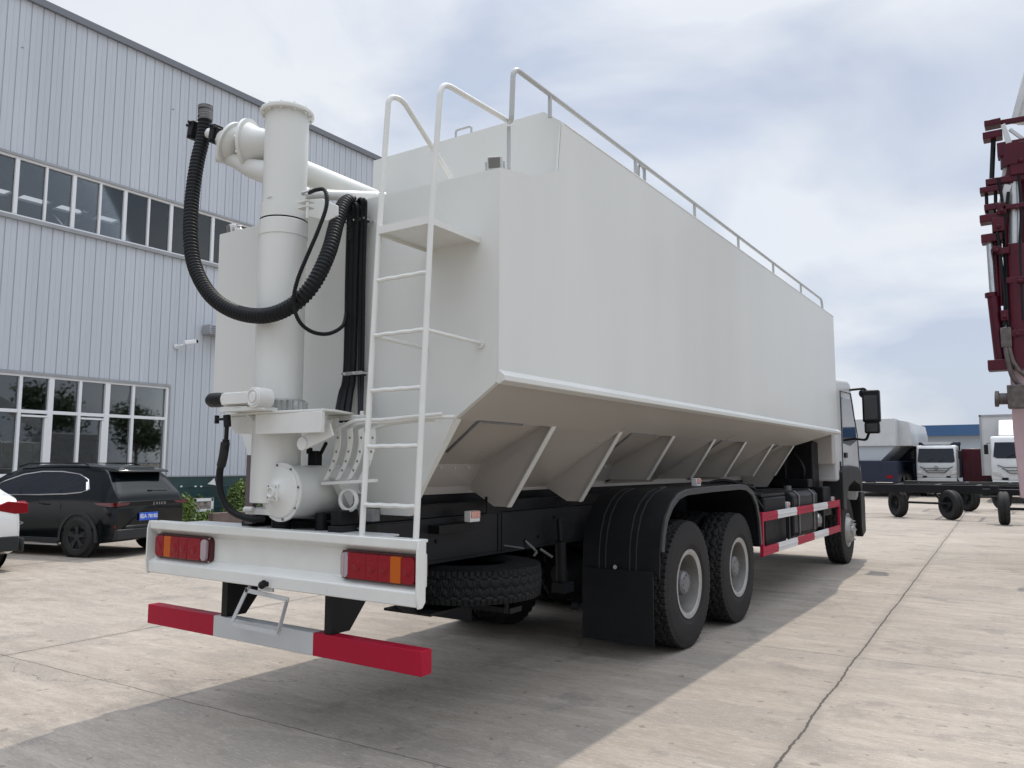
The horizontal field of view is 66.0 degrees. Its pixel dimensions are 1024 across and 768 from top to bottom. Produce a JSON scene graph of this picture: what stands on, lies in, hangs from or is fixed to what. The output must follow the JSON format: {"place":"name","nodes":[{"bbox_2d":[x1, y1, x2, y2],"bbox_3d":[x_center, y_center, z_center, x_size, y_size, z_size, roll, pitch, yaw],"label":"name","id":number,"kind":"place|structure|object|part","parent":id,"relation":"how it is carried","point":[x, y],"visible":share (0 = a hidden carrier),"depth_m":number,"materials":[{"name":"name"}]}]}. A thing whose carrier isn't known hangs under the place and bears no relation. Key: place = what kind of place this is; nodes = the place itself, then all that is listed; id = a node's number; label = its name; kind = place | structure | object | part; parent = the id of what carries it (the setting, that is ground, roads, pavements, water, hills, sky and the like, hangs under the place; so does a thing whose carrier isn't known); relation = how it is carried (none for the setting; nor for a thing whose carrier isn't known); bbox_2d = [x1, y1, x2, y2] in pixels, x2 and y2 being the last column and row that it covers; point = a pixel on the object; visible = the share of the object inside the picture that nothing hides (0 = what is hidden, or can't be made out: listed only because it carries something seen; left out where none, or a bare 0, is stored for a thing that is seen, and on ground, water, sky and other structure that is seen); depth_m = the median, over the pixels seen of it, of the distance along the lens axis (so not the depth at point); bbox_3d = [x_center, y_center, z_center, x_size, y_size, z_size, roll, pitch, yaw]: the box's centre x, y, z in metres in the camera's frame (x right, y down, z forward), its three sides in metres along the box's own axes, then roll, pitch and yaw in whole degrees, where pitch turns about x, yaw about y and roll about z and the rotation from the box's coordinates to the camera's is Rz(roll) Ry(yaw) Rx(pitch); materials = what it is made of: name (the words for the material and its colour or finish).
{"place":"outdoors","nodes":[
{"label":"outdoors","id":0,"kind":"place"},
{"bbox_2d":[0,0,381,511],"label":"warehouse","id":1,"kind":"structure","parent":0,"point":[99,317],"depth_m":21.40,"materials":[{"name":"grey metal"}]},
{"bbox_2d":[0,372,168,477],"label":"window","id":2,"kind":"structure","parent":1,"relation":"in","point":[164,391],"depth_m":19.77,"materials":[{"name":"white metal"}]},
{"bbox_2d":[0,151,250,263],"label":"window","id":3,"kind":"structure","parent":1,"relation":"in","point":[140,219],"depth_m":21.51,"materials":[{"name":"white metal"}]},
{"bbox_2d":[174,340,197,348],"bbox_3d":[-9.166,-1.125,22.174,0.305,0.299,0.579,-4,-7,34],"label":"security camera","id":4,"kind":"object","parent":1,"relation":"attached to","point":[185,342],"visible":1,"depth_m":22.05,"materials":[{"name":"white plastic"}]},
{"bbox_2d":[202,324,215,336],"bbox_3d":[-8.526,-1.528,23.091,0.378,0.290,1.000,-4,-7,34],"label":"wall vent","id":5,"kind":"object","parent":1,"relation":"attached to","point":[208,329],"depth_m":22.68,"materials":[{"name":"grey"}]},
{"bbox_2d":[0,482,1023,767],"bbox_3d":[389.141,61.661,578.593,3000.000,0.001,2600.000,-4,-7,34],"label":"ground","id":6,"kind":"structure","parent":0,"point":[896,642],"depth_m":5.93,"materials":[{"name":"concrete"}]},
{"bbox_2d":[0,489,27,566],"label":"parked car","id":7,"kind":"object","parent":6,"relation":"on","point":[12,508],"visible":1,"depth_m":11.67,"materials":[{"name":"white paint"}]},
{"bbox_2d":[0,462,186,557],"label":"parked car","id":8,"kind":"object","parent":6,"relation":"on","point":[80,510],"visible":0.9,"depth_m":13.74,"materials":[{"name":"black paint"}]},
{"bbox_3d":[-8.423,1.766,14.038,2.461,0.441,0.209,-2,-6,20],"label":"side window","id":9,"kind":"part","parent":8,"relation":"part of","materials":[{"name":"black glass"}]},
{"bbox_3d":[-6.578,1.814,14.122,0.206,0.254,1.421,-2,-6,20],"label":"rear window","id":10,"kind":"part","parent":8,"relation":"part of","materials":[{"name":"glass"}]},
{"bbox_2d":[208,511,244,522],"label":"planter kerb","id":11,"kind":"structure","parent":6,"relation":"on","point":[222,517],"depth_m":20.27,"materials":[{"name":"beige concrete"}]},
{"bbox_2d":[145,67,880,676],"bbox_3d":[1.779,0.538,9.605,3.380,4.087,12.047,-4,-7,34],"label":"bulk feed truck","id":12,"kind":"object","parent":6,"relation":"on","point":[509,371],"visible":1,"depth_m":5.36,"materials":[{"name":"white paint"}]},
{"bbox_2d":[855,418,927,493],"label":"bulk feed truck","id":13,"kind":"object","parent":6,"relation":"on","point":[888,447],"visible":0.56,"depth_m":40.48,"materials":[{"name":"white paint"}]},
{"bbox_2d":[898,448,916,482],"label":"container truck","id":14,"kind":"object","parent":6,"relation":"on","point":[906,456],"visible":0.07,"depth_m":44.76,"materials":[{"name":"paint"}]},
{"bbox_2d":[911,442,962,495],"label":"light truck","id":15,"kind":"object","parent":6,"relation":"on","point":[938,461],"visible":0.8,"depth_m":40.70,"materials":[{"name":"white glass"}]},
{"bbox_2d":[862,482,1018,519],"bbox_3d":[13.477,3.587,24.279,6.150,1.060,2.772,-4,-7,34],"label":"flat trailer frame","id":16,"kind":"object","parent":6,"relation":"on","point":[950,503],"visible":0.9,"depth_m":23.92,"materials":[{"name":"metal"}]},
{"bbox_2d":[922,424,980,480],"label":"workshop","id":17,"kind":"structure","parent":6,"relation":"on","point":[967,436],"depth_m":79.92,"materials":[{"name":"blue metal"}]},
{"bbox_2d":[905,481,1018,510],"bbox_3d":[17.875,3.920,27.421,7.150,1.060,3.011,-4,-7,34],"label":"flat trailer frame","id":18,"kind":"object","parent":6,"relation":"on","point":[971,502],"visible":0.38,"depth_m":27.70,"materials":[{"name":"metal"}]},
{"bbox_2d":[961,449,991,495],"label":"container truck","id":19,"kind":"object","parent":6,"relation":"on","point":[971,465],"visible":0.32,"depth_m":41.35,"materials":[{"name":"red paint"}]},
{"bbox_2d":[979,414,1018,495],"bbox_3d":[24.097,3.506,37.232,3.056,3.907,9.040,-4,-7,34],"label":"box truck","id":20,"kind":"object","parent":6,"relation":"on","point":[998,457],"visible":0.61,"depth_m":34.35,"materials":[{"name":"white metal"}]},
{"bbox_2d":[979,72,1023,497],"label":"crane truck","id":21,"kind":"object","parent":6,"relation":"on","point":[1004,216],"visible":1,"depth_m":11.96,"materials":[{"name":"red paint"}]},
{"bbox_2d":[982,486,1023,524],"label":"tow dolly","id":22,"kind":"object","parent":6,"relation":"on","point":[1004,507],"visible":1,"depth_m":21.32,"materials":[{"name":"rubber"}]},
{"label":"soil","id":23,"kind":"structure","parent":6,"relation":"on","visible":0},
{"bbox_2d":[181,492,201,521],"bbox_3d":[-8.441,3.237,20.399,0.999,0.878,0.946,-4,-7,34],"label":"shrub","id":24,"kind":"object","parent":23,"relation":"on","point":[190,504],"visible":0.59,"depth_m":20.31,"materials":[{"name":"green plant"}]},
{"bbox_2d":[193,498,213,519],"bbox_3d":[-8.127,3.349,20.728,0.050,0.689,0.586,-4,-7,34],"label":"notice board","id":25,"kind":"object","parent":23,"relation":"on","point":[204,504],"visible":0.74,"depth_m":20.74,"materials":[{"name":"white"}]},
{"bbox_2d":[195,509,216,520],"bbox_3d":[-7.947,3.488,20.624,0.688,0.434,0.742,0,-6,6],"label":"shrub","id":26,"kind":"object","parent":23,"relation":"on","point":[204,515],"visible":0.48,"depth_m":20.48,"materials":[{"name":"green plant"}]},
{"bbox_2d":[220,478,259,511],"bbox_3d":[-7.672,3.263,22.300,1.215,1.237,1.211,1,-6,-8],"label":"shrub","id":27,"kind":"object","parent":23,"relation":"on","point":[233,492],"visible":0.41,"depth_m":22.12,"materials":[{"name":"green plant"}]},
{"bbox_2d":[0,0,1023,425],"label":"sky","id":28,"kind":"structure","parent":0,"point":[841,140],"materials":[{"name":"white"}]}
]}

